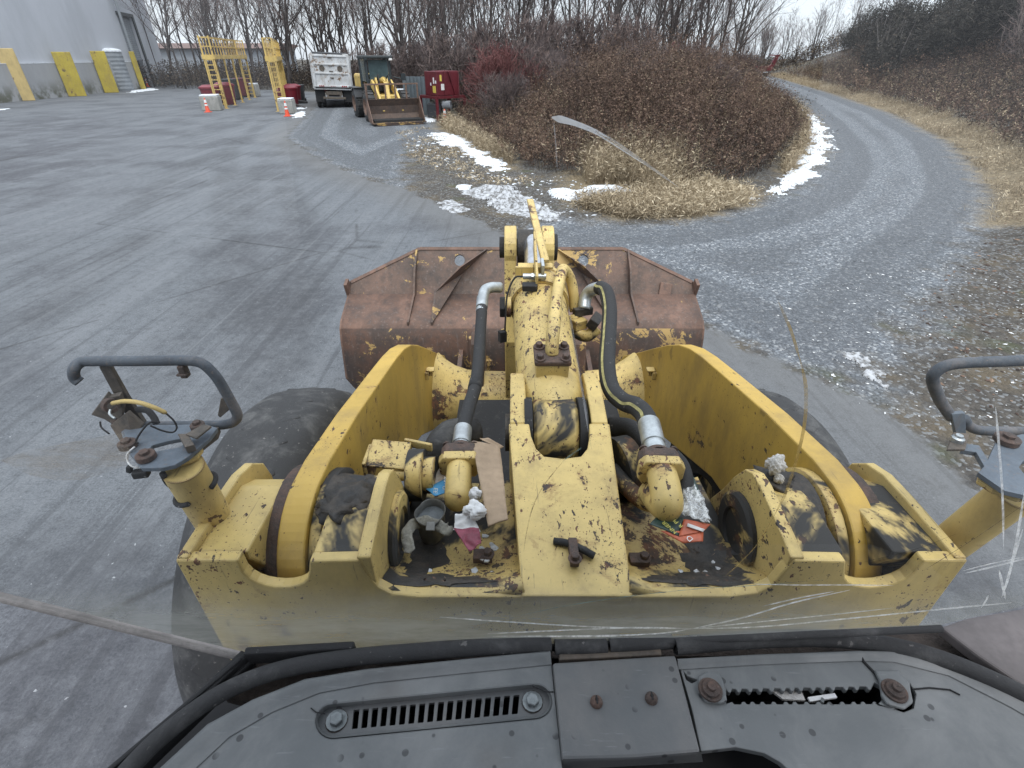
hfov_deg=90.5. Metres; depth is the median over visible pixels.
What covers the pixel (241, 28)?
bare tree
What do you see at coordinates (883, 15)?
dark thicket
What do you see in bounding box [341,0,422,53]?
bare tree
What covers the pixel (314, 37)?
bare tree
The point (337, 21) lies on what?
bare tree
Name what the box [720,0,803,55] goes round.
bare tree
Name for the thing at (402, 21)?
bare tree
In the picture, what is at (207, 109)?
traffic cone
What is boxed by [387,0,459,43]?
bare tree
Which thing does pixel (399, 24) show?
bare tree
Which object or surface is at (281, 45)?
bare tree
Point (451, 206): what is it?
snow patch
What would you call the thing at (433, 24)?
bare tree
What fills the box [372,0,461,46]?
bare tree
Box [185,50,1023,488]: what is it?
ground
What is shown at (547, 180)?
snow crumbs
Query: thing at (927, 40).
dark thicket
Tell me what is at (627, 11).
bare tree
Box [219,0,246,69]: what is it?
bare tree
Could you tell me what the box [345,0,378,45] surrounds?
bare tree
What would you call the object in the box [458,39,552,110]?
red shrub
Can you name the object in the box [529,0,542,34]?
bare tree
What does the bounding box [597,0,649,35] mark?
bare tree
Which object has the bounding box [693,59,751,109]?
grey shrub
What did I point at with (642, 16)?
bare tree
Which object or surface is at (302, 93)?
waste bin
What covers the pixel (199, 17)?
bare tree
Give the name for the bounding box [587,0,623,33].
bare tree
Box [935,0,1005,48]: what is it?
dark thicket
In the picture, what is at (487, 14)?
bare tree
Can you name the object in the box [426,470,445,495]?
printed bag
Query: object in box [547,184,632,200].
snow patch
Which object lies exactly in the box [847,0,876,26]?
bare tree
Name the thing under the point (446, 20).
bare tree
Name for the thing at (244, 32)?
bare tree
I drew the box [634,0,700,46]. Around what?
bare tree
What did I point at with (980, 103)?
bank brush
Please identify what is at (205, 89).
waste bin
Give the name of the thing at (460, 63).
grey shrub
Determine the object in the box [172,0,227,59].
bare tree
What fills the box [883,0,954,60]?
dark thicket
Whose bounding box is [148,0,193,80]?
bare tree
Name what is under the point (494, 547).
glass crumb
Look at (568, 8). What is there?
bare tree
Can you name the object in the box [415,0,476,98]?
bare tree
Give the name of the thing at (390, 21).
bare tree
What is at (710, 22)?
bare tree
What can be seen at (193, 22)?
bare tree
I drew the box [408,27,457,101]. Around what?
grey shrub
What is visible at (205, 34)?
bare tree
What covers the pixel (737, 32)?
bare tree
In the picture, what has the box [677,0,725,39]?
bare tree
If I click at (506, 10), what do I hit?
bare tree
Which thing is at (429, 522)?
canvas strap
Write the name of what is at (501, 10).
bare tree
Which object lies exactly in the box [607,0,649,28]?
bare tree
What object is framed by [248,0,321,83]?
bare tree
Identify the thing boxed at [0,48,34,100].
guard slab
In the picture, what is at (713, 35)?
bare tree
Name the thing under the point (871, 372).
snow patch
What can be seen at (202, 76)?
wood undergrowth
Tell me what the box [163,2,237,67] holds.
bare tree
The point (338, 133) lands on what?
gravel road
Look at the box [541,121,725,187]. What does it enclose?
tall dry grass
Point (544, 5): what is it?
bare tree
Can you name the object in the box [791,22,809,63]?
bare tree
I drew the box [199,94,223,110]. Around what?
concrete block
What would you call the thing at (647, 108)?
pale weed stalks
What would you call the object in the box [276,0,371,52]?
bare tree
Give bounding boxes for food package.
[650,477,709,536]
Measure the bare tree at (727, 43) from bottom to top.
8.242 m
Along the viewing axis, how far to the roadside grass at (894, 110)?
21.79 m
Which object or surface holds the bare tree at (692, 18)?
on the ground at (433, 184)
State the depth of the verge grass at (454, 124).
20.21 m
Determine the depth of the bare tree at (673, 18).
42.74 m
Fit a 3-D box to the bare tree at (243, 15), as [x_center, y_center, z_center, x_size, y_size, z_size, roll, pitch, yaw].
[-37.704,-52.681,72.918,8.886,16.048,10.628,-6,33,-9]
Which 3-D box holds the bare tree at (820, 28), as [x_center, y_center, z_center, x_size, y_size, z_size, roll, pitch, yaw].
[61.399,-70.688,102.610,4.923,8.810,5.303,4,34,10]
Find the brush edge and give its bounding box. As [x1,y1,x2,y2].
[437,90,837,182]
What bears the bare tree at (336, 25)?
on the ground at (433, 184)
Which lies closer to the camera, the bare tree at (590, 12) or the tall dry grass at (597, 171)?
the tall dry grass at (597, 171)
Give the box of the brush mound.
[452,2,817,183]
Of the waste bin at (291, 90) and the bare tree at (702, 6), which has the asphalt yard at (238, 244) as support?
the waste bin at (291, 90)
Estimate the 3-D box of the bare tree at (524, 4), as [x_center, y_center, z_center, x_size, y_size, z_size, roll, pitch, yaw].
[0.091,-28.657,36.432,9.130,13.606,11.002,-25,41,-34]
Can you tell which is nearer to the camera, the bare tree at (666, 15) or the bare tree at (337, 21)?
the bare tree at (666, 15)
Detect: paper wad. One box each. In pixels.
[462,499,486,520]
[468,487,481,499]
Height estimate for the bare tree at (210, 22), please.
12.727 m
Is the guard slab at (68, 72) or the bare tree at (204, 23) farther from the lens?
the bare tree at (204, 23)
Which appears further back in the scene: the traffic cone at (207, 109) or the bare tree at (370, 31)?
the bare tree at (370, 31)
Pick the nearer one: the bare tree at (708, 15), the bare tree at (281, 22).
the bare tree at (708, 15)
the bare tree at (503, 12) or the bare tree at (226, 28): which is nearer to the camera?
the bare tree at (503, 12)
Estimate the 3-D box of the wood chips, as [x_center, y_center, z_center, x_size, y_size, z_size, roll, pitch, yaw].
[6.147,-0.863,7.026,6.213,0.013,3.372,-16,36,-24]
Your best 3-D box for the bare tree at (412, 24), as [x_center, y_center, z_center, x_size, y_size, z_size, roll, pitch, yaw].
[-10.943,-43.881,58.323,10.776,17.095,9.574,8,34,12]
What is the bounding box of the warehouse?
[0,0,168,102]
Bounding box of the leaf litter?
[920,198,1023,416]
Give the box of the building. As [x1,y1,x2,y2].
[158,43,297,70]
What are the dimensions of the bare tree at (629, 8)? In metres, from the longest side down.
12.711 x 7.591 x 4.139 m
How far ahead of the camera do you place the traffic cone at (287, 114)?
30.79 m
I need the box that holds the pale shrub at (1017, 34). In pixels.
[985,0,1023,75]
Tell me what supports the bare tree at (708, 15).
on the ground at (433, 184)
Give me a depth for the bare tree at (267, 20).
70.05 m
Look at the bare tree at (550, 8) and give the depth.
48.77 m
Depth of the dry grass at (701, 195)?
12.32 m
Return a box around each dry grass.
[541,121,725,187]
[555,163,782,227]
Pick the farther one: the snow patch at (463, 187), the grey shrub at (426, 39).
the grey shrub at (426, 39)
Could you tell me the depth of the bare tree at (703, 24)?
58.49 m
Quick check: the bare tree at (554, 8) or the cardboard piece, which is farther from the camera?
the bare tree at (554, 8)
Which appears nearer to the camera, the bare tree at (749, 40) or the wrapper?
the wrapper
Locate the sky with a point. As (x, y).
(808, 7)
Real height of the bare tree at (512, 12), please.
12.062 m
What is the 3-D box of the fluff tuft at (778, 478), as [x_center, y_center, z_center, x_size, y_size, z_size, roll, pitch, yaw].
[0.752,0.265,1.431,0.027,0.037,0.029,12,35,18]
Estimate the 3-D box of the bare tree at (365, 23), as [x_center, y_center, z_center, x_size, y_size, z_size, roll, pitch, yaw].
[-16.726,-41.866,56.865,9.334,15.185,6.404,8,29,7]
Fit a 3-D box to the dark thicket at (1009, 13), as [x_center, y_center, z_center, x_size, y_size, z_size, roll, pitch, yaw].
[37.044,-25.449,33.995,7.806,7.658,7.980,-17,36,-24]
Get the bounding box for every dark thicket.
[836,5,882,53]
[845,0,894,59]
[858,0,963,84]
[861,0,931,57]
[866,0,959,59]
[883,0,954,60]
[931,0,1022,65]
[934,0,975,17]
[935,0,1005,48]
[993,0,1023,57]
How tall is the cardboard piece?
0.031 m
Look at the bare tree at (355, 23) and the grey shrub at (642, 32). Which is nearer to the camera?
the grey shrub at (642, 32)
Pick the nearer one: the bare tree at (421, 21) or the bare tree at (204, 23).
the bare tree at (421, 21)
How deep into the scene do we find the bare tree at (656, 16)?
56.85 m
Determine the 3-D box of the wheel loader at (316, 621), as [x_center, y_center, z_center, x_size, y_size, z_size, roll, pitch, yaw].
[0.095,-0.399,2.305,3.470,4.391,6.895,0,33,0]
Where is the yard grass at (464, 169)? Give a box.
[396,126,542,184]
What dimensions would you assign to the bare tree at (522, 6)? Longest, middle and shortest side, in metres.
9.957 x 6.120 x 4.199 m
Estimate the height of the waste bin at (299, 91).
1.287 m
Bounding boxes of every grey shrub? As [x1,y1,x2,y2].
[335,41,394,84]
[356,33,430,88]
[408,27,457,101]
[415,22,505,103]
[416,39,473,106]
[459,15,553,80]
[468,68,537,116]
[491,3,594,90]
[510,38,563,95]
[533,49,593,109]
[555,4,651,66]
[606,13,676,60]
[607,56,666,112]
[613,38,680,93]
[671,36,723,68]
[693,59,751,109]
[714,46,764,81]
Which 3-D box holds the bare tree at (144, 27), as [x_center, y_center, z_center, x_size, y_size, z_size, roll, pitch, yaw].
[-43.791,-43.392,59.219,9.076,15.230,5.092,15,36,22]
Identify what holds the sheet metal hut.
on the gravel road
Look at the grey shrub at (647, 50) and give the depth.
25.56 m
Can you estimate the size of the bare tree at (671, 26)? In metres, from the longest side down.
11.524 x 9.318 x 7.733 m
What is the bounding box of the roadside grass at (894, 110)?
[771,71,1023,222]
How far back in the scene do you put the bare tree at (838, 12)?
108.46 m
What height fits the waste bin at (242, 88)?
1.455 m
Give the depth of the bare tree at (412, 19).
49.37 m
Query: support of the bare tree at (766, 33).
on the ground at (433, 184)
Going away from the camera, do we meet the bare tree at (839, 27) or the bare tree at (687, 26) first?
the bare tree at (687, 26)
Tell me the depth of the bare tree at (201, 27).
62.17 m
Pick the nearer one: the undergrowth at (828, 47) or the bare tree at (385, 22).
the bare tree at (385, 22)
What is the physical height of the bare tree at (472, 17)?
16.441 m
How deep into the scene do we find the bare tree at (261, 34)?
61.48 m
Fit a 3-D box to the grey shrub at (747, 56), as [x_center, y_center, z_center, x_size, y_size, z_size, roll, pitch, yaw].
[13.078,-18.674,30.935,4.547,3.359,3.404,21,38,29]
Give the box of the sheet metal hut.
[397,76,429,114]
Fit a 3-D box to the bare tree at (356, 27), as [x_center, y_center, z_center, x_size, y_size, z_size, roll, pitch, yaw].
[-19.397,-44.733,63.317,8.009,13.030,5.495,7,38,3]
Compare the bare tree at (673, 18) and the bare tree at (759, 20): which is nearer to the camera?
the bare tree at (673, 18)
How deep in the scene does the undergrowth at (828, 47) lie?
102.54 m
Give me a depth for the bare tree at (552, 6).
40.59 m
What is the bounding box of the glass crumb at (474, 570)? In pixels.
[471,567,477,572]
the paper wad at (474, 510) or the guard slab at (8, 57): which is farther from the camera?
the guard slab at (8, 57)
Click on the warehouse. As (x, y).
(34, 34)
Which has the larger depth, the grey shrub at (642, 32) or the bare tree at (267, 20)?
the bare tree at (267, 20)
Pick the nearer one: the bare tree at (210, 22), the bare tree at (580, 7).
the bare tree at (580, 7)
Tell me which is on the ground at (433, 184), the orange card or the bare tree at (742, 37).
the bare tree at (742, 37)
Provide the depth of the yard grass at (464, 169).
18.13 m
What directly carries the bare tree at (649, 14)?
on the ground at (433, 184)
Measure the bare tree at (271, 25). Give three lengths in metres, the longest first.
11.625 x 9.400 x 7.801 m
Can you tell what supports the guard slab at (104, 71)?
on the asphalt yard at (238, 244)
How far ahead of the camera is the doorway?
57.38 m
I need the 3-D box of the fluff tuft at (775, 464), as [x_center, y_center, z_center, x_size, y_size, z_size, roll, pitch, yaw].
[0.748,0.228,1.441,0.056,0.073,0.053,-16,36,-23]
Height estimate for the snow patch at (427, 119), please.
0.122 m
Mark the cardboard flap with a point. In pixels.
(489, 441)
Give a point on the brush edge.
(552, 144)
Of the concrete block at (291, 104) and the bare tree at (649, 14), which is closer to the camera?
the concrete block at (291, 104)
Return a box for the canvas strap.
[401,515,453,553]
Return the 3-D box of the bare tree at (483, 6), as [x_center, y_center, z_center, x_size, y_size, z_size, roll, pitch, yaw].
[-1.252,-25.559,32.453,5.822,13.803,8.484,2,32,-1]
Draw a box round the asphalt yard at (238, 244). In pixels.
[0,84,1023,767]
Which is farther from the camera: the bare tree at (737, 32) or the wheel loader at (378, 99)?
the bare tree at (737, 32)
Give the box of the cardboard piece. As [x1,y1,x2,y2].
[474,441,507,526]
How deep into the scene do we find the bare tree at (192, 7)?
52.05 m
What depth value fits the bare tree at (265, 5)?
50.84 m
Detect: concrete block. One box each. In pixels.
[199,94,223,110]
[248,83,260,96]
[277,97,296,113]
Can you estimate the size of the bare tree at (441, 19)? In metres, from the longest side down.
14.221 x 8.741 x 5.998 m
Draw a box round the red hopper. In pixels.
[420,70,465,120]
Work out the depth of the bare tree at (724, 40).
115.01 m
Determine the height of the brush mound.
5.279 m
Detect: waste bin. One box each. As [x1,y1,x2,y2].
[198,85,219,93]
[214,82,235,104]
[221,79,243,98]
[232,78,250,96]
[277,85,298,106]
[285,84,300,99]
[298,84,306,100]
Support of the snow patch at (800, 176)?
on the gravel road
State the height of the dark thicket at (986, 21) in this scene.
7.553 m
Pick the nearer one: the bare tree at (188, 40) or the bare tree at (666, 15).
the bare tree at (666, 15)
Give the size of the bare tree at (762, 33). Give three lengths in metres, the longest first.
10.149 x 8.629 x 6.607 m
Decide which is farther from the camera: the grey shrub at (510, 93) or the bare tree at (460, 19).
the bare tree at (460, 19)
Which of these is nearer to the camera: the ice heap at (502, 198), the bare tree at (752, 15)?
the ice heap at (502, 198)
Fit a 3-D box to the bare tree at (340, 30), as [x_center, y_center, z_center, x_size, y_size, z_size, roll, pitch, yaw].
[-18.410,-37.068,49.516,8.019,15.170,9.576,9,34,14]
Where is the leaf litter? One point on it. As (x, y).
(991, 380)
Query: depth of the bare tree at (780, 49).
130.06 m
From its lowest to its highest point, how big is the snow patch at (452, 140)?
0.075 m
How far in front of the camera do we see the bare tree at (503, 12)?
41.62 m
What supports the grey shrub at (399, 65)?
on the ground at (433, 184)
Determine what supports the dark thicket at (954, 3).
on the ground at (433, 184)
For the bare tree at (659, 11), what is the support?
on the ground at (433, 184)
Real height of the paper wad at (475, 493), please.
0.050 m
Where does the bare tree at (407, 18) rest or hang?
on the ground at (433, 184)
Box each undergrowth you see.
[137,41,789,108]
[730,25,859,71]
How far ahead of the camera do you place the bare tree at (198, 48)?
71.18 m
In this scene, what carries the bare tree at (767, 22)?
on the ground at (433, 184)
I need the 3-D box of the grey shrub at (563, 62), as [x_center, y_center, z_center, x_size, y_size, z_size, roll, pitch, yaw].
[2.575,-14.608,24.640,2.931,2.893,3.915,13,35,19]
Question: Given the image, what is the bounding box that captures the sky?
[145,0,974,59]
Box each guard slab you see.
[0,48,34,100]
[51,52,86,96]
[89,51,118,92]
[128,51,145,88]
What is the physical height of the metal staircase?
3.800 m
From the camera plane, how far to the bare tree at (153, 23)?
65.22 m
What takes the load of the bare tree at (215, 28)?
on the ground at (433, 184)
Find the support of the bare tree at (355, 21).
on the ground at (433, 184)
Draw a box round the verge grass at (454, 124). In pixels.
[431,95,834,174]
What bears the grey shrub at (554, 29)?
on the ground at (433, 184)
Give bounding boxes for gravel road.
[284,76,999,388]
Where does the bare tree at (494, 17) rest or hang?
on the ground at (433, 184)
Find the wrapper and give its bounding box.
[453,513,480,550]
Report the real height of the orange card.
0.013 m
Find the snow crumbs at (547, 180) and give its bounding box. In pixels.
[406,130,835,217]
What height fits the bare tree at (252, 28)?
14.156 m
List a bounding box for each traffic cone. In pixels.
[204,98,211,112]
[284,101,291,116]
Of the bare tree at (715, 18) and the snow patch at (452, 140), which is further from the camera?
the bare tree at (715, 18)
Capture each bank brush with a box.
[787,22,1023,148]
[834,23,1008,94]
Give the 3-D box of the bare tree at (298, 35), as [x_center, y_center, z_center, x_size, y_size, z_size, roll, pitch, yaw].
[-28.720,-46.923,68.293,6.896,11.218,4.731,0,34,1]
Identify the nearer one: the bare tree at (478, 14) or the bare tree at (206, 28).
the bare tree at (478, 14)
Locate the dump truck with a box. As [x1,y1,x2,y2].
[308,51,352,106]
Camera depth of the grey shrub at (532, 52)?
27.20 m
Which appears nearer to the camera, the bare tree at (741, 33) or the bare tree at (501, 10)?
the bare tree at (501, 10)
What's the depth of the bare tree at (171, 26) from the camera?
60.33 m
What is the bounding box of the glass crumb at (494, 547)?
[490,544,498,550]
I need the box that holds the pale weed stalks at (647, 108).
[450,41,810,181]
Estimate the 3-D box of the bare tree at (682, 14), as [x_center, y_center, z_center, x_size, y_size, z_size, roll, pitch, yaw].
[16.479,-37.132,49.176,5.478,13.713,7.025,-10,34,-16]
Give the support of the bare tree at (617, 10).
on the ground at (433, 184)
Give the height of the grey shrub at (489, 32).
5.132 m
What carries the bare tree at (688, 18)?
on the ground at (433, 184)
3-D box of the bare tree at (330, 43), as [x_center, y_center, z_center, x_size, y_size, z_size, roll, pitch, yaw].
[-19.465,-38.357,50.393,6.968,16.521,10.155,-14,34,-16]
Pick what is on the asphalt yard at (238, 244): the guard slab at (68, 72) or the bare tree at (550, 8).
the guard slab at (68, 72)
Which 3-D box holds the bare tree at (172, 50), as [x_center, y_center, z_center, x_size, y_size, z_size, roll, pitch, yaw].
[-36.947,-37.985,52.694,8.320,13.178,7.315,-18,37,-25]
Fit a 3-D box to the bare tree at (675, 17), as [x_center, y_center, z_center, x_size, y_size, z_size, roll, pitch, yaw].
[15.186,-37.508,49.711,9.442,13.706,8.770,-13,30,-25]
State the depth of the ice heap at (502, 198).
12.71 m
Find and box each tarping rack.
[197,35,256,108]
[261,37,286,111]
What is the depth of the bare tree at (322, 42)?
64.34 m
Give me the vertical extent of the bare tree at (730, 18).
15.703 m
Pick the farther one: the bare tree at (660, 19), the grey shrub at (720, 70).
the bare tree at (660, 19)
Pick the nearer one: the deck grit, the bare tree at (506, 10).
the deck grit
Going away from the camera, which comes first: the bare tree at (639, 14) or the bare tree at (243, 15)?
the bare tree at (639, 14)
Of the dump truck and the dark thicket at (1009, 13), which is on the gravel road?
the dump truck
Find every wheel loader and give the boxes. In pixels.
[0,115,1023,767]
[349,55,426,125]
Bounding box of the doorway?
[115,11,155,86]
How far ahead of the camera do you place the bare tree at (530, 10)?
46.35 m
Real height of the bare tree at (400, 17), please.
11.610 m
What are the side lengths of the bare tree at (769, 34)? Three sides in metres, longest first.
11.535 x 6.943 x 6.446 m
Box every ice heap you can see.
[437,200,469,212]
[461,184,564,220]
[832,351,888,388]
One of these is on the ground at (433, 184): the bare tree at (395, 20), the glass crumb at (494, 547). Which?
the bare tree at (395, 20)
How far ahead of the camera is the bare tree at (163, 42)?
56.65 m
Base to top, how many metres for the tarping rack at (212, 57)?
4.220 m
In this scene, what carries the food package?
on the wheel loader at (316, 621)
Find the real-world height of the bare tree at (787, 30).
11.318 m
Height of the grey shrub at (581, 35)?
5.132 m
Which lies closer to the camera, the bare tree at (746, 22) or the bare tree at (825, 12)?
the bare tree at (746, 22)
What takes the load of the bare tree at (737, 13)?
on the ground at (433, 184)
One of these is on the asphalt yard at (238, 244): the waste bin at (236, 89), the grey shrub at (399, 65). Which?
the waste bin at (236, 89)
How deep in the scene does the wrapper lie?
1.42 m
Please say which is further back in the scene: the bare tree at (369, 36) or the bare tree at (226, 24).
the bare tree at (226, 24)
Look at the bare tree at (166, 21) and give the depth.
68.88 m
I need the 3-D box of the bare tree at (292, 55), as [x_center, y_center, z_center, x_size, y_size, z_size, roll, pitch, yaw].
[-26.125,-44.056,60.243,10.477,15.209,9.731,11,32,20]
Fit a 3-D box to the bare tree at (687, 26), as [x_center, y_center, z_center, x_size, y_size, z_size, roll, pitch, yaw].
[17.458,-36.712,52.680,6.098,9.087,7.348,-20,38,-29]
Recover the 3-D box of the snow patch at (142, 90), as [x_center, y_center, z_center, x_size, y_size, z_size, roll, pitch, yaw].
[-39.328,-31.410,54.294,2.452,0.086,8.482,-6,33,-9]
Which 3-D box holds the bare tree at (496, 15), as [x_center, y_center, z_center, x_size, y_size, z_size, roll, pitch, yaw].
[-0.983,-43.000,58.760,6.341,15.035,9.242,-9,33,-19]
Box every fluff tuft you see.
[764,454,787,475]
[773,473,784,483]
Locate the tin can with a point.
(434, 508)
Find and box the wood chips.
[777,267,1023,423]
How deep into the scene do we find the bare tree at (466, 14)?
46.14 m
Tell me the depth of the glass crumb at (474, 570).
1.42 m
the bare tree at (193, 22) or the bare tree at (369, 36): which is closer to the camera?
the bare tree at (369, 36)
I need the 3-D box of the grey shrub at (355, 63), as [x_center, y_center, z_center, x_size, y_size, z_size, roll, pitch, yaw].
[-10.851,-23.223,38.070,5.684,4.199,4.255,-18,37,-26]
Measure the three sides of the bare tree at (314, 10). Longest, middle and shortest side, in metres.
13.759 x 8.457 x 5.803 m
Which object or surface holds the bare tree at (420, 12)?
on the ground at (433, 184)
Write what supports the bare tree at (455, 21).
on the ground at (433, 184)
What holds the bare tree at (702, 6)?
on the ground at (433, 184)
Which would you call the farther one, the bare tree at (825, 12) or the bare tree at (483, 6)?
the bare tree at (825, 12)
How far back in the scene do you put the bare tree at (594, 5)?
33.48 m
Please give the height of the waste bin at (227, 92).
1.462 m
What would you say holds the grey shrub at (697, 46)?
on the ground at (433, 184)
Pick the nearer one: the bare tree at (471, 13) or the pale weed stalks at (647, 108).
the pale weed stalks at (647, 108)
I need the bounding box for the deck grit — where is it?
[423,499,734,581]
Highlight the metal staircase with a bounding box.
[102,48,133,90]
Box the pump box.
[427,101,451,116]
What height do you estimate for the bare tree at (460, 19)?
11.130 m
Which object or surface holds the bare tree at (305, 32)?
on the ground at (433, 184)
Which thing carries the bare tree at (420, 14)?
on the ground at (433, 184)
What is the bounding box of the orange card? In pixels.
[661,531,703,542]
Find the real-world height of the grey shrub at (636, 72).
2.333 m
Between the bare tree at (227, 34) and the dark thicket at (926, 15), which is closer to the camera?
the dark thicket at (926, 15)
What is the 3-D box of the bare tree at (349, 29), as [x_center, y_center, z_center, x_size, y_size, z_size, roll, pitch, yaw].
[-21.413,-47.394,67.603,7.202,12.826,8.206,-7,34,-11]
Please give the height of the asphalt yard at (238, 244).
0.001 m
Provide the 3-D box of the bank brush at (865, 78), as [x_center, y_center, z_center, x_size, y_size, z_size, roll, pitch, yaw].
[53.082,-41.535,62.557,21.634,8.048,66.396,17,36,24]
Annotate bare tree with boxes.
[119,0,187,87]
[120,0,190,88]
[135,0,165,66]
[137,0,191,84]
[146,1,166,47]
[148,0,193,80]
[149,0,234,81]
[151,0,191,64]
[153,0,199,73]
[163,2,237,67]
[164,1,206,80]
[169,0,211,48]
[169,0,235,77]
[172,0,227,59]
[174,0,229,77]
[176,0,231,63]
[177,0,224,51]
[177,0,230,78]
[182,0,222,81]
[183,1,250,75]
[186,1,240,77]
[189,0,232,65]
[208,0,242,66]
[217,0,281,83]
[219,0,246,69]
[219,0,272,84]
[223,1,258,78]
[226,0,262,76]
[226,0,314,56]
[229,0,277,81]
[229,0,279,54]
[240,0,255,82]
[240,0,297,82]
[241,0,322,83]
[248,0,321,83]
[251,0,282,51]
[254,0,304,71]
[261,0,355,51]
[270,0,328,81]
[275,0,324,82]
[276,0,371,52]
[276,1,324,51]
[280,0,343,51]
[289,0,316,76]
[289,0,351,52]
[292,0,359,51]
[297,0,354,81]
[304,0,336,51]
[313,0,336,51]
[329,0,379,54]
[330,0,378,53]
[331,0,354,48]
[331,0,369,52]
[332,0,361,62]
[338,0,391,54]
[341,0,373,54]
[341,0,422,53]
[342,0,378,48]
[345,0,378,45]
[347,0,390,53]
[348,0,429,52]
[360,0,435,57]
[368,0,436,60]
[370,0,431,58]
[370,1,413,52]
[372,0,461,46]
[376,0,417,48]
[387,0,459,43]
[392,0,406,47]
[394,0,448,47]
[397,0,452,102]
[399,0,438,41]
[401,0,446,36]
[408,2,425,72]
[413,0,459,35]
[414,0,478,38]
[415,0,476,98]
[417,0,481,48]
[426,0,479,69]
[427,0,479,98]
[432,0,446,38]
[433,0,471,45]
[450,0,494,35]
[450,0,504,39]
[456,0,494,31]
[459,0,471,38]
[466,0,498,28]
[469,0,496,31]
[476,0,547,45]
[479,1,514,38]
[485,0,546,61]
[488,0,525,35]
[492,0,511,37]
[496,0,509,26]
[496,2,513,33]
[497,0,559,38]
[504,0,538,25]
[505,0,533,28]
[507,0,528,46]
[520,0,571,22]
[520,0,583,34]
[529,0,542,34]
[535,0,578,21]
[552,0,598,40]
[560,0,601,37]
[573,0,610,35]
[573,0,612,30]
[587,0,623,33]
[593,0,628,41]
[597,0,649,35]
[597,0,677,36]
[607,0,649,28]
[611,0,645,26]
[619,0,678,43]
[624,0,637,19]
[627,0,709,46]
[630,0,694,39]
[634,0,675,39]
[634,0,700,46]
[636,0,674,45]
[639,0,705,46]
[646,0,684,36]
[646,0,697,43]
[646,0,712,52]
[663,0,712,40]
[666,0,716,46]
[674,0,714,44]
[675,0,712,45]
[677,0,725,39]
[678,0,762,45]
[680,2,739,46]
[683,0,721,43]
[684,0,714,45]
[690,0,746,44]
[693,0,764,47]
[698,0,742,49]
[700,0,740,49]
[702,22,719,54]
[705,0,782,65]
[716,29,732,50]
[717,32,734,55]
[720,0,760,56]
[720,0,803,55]
[720,22,742,50]
[726,0,771,50]
[730,14,748,51]
[731,15,756,51]
[733,0,797,54]
[739,28,758,52]
[746,0,778,53]
[746,18,785,65]
[755,17,782,57]
[758,19,782,53]
[759,26,791,58]
[761,0,776,35]
[775,7,807,67]
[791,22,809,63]
[798,0,843,59]
[806,9,830,58]
[827,13,851,52]
[828,0,846,43]
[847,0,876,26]
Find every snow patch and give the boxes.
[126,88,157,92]
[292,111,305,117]
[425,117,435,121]
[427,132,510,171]
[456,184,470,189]
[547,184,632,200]
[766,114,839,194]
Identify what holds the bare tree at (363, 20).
on the ground at (433, 184)
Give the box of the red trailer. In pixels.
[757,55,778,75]
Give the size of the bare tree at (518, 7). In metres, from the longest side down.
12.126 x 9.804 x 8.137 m
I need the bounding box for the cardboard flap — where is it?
[480,438,503,448]
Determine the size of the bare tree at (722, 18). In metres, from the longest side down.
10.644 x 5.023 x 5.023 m
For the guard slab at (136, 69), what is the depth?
55.28 m
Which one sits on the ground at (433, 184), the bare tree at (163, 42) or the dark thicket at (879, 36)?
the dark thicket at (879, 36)
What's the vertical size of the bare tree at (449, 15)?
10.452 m
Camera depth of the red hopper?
28.49 m
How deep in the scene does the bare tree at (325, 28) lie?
68.27 m
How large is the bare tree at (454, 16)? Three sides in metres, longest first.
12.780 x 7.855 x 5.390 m
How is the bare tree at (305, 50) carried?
on the ground at (433, 184)
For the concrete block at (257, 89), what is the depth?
45.70 m
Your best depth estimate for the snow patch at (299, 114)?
31.52 m
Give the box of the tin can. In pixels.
[414,499,445,544]
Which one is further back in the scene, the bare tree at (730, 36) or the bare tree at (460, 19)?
the bare tree at (730, 36)
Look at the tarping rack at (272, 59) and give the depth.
33.66 m
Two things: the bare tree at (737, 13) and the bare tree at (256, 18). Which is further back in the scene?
the bare tree at (256, 18)
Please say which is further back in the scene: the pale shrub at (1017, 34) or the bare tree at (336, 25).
the bare tree at (336, 25)
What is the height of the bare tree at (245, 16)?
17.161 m

